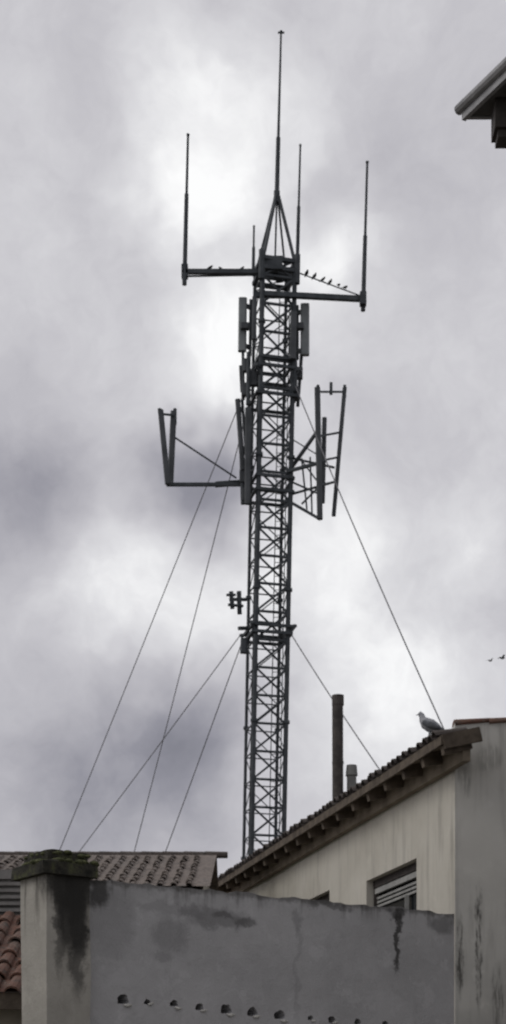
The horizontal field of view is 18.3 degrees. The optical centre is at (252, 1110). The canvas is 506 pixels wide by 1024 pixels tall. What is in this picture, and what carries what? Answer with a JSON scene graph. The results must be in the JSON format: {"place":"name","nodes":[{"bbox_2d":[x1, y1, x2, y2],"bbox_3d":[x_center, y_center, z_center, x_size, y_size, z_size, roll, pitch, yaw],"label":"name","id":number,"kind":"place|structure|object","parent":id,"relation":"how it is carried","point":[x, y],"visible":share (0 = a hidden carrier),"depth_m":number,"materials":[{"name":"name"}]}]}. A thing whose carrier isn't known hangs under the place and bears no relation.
{"place":"outdoors","nodes":[
{"label":"outdoors","id":0,"kind":"place"},
{"bbox_2d":[0,869,21,1023],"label":"tiled shed","id":1,"kind":"structure","parent":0,"point":[10,965],"depth_m":11.84,"materials":[{"name":"tile"}]},
{"bbox_2d":[59,30,443,859],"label":"lattice antenna tower","id":2,"kind":"structure","parent":0,"point":[273,268],"depth_m":33.70,"materials":[{"name":"metal"}]},
{"bbox_2d":[0,0,505,876],"label":"sky","id":3,"kind":"structure","parent":0,"point":[101,331],"materials":[{"name":"grey"}]},
{"bbox_2d":[90,880,453,1023],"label":"garden wall","id":4,"kind":"structure","parent":0,"point":[244,957],"depth_m":10.78,"materials":[{"name":"grey paint"}]},
{"bbox_2d":[123,1002,337,1023],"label":"weep hole mortar","id":5,"kind":"object","parent":4,"relation":"attached to","point":[228,1014],"visible":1,"depth_m":10.61,"materials":[{"name":"grey concrete"}]},
{"bbox_2d":[218,747,418,880],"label":"roof tiles","id":6,"kind":"object","parent":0,"point":[370,778],"visible":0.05,"depth_m":21.65,"materials":[{"name":"brown tile"}]},
{"bbox_2d":[346,764,357,788],"bbox_3d":[1.510,-4.815,24.000,0.184,0.930,0.184,0,0,0],"label":"roof vent pipe","id":7,"kind":"object","parent":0,"point":[351,773],"visible":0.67,"depth_m":23.93,"materials":[{"name":"grey metal"}]},
{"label":"walls","id":8,"kind":"object","parent":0,"visible":0},
{"bbox_2d":[472,83,505,115],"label":"soffit","id":9,"kind":"structure","parent":8,"relation":"on","point":[485,108],"depth_m":13.82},
{"bbox_2d":[454,57,505,120],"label":"gutter","id":10,"kind":"object","parent":9,"relation":"on","point":[480,94],"visible":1,"depth_m":13.73,"materials":[{"name":"metal"}]},
{"bbox_2d":[491,97,505,148],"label":"eave beams","id":11,"kind":"structure","parent":8,"relation":"attached to","point":[498,126],"depth_m":13.75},
{"label":"ground","id":12,"kind":"structure","parent":0,"visible":0},
{"bbox_2d":[20,874,90,1023],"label":"shaft","id":13,"kind":"object","parent":12,"relation":"on","point":[55,954],"visible":0.96,"depth_m":9.86,"materials":[{"name":"beige paint"}]},
{"bbox_2d":[11,849,97,881],"bbox_3d":[-1.261,-1.554,9.985,0.413,0.167,0.478,0,0,-35],"label":"cap","id":14,"kind":"object","parent":13,"relation":"on","point":[48,865],"visible":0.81,"depth_m":9.83,"materials":[{"name":"grey concrete"}]},
{"bbox_2d":[21,850,99,865],"bbox_3d":[-1.245,-1.585,9.962,0.427,0.108,0.426,0,0,-35],"label":"moss","id":15,"kind":"object","parent":14,"relation":"on","point":[67,852],"visible":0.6,"depth_m":9.83,"materials":[{"name":"green plant"}]},
{"bbox_2d":[246,770,454,1023],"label":"side wall","id":16,"kind":"structure","parent":12,"relation":"on","point":[351,866],"depth_m":20.23,"materials":[{"name":"beige paint"}]},
{"bbox_2d":[226,749,469,892],"bbox_3d":[0.910,-4.000,23.523,0.090,0.200,12.400,0,0,-14],"label":"wall plate","id":17,"kind":"object","parent":16,"relation":"attached to","point":[448,765],"depth_m":20.88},
{"bbox_2d":[218,727,482,892],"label":"rafter tails","id":18,"kind":"object","parent":17,"relation":"on","point":[452,743],"visible":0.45,"depth_m":20.66,"materials":[{"name":"wood"}]},
{"bbox_2d":[225,747,440,883],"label":"roof deck","id":19,"kind":"structure","parent":18,"relation":"on","point":[418,761],"depth_m":19.62,"materials":[{"name":"brown wood"}]},
{"bbox_2d":[332,694,343,800],"bbox_3d":[1.300,-5.325,24.000,0.182,2.050,0.182,0,0,0],"label":"chimney flue","id":20,"kind":"object","parent":19,"relation":"on","point":[337,742],"visible":0.89,"depth_m":23.93,"materials":[{"name":"grey metal"}]},
{"bbox_2d":[416,727,466,750],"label":"eave end tiles","id":21,"kind":"object","parent":19,"relation":"attached to","point":[435,734],"visible":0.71,"depth_m":17.50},
{"bbox_2d":[417,711,443,737],"bbox_3d":[2.061,-4.387,17.805,0.432,0.316,0.215,0,0,20],"label":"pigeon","id":22,"kind":"object","parent":21,"relation":"on","point":[429,725],"visible":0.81,"depth_m":17.77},
{"bbox_2d":[316,862,416,906],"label":"window surrounds","id":23,"kind":"object","parent":16,"relation":"attached to","point":[397,874],"visible":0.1,"depth_m":20.56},
{"bbox_2d":[375,871,416,909],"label":"window frames","id":24,"kind":"structure","parent":23,"relation":"in","point":[398,882],"depth_m":20.28,"materials":[{"name":"white metal"}]},
{"bbox_2d":[379,878,416,909],"bbox_3d":[1.164,-2.560,23.431,0.001,1.320,8.500,0,0,-14],"label":"window glass","id":25,"kind":"object","parent":24,"relation":"in","point":[412,902],"depth_m":20.29,"materials":[{"name":"black glass"}]},
{"bbox_2d":[452,722,505,1023],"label":"front wall","id":26,"kind":"structure","parent":12,"relation":"on","point":[480,887],"depth_m":18.00,"materials":[{"name":"grey paint"}]},
{"bbox_2d":[452,717,505,727],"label":"parapet tiles","id":27,"kind":"object","parent":26,"relation":"on","point":[478,720],"visible":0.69,"depth_m":17.98,"materials":[{"name":"ceramic"}]},
{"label":"walls","id":28,"kind":"object","parent":12,"relation":"on","visible":0},
{"bbox_2d":[163,858,218,890],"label":"roof","id":29,"kind":"structure","parent":28,"relation":"on","point":[214,883],"depth_m":27.05,"materials":[{"name":"ceramic"}]},
{"bbox_2d":[0,855,216,885],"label":"front roof tiles","id":30,"kind":"object","parent":29,"relation":"on","point":[176,870],"visible":0.54,"depth_m":23.97,"materials":[{"name":"tile"}]},
{"bbox_2d":[0,851,227,857],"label":"ridge tiles","id":31,"kind":"object","parent":29,"relation":"on","point":[222,854],"visible":0.48,"depth_m":25.95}
]}

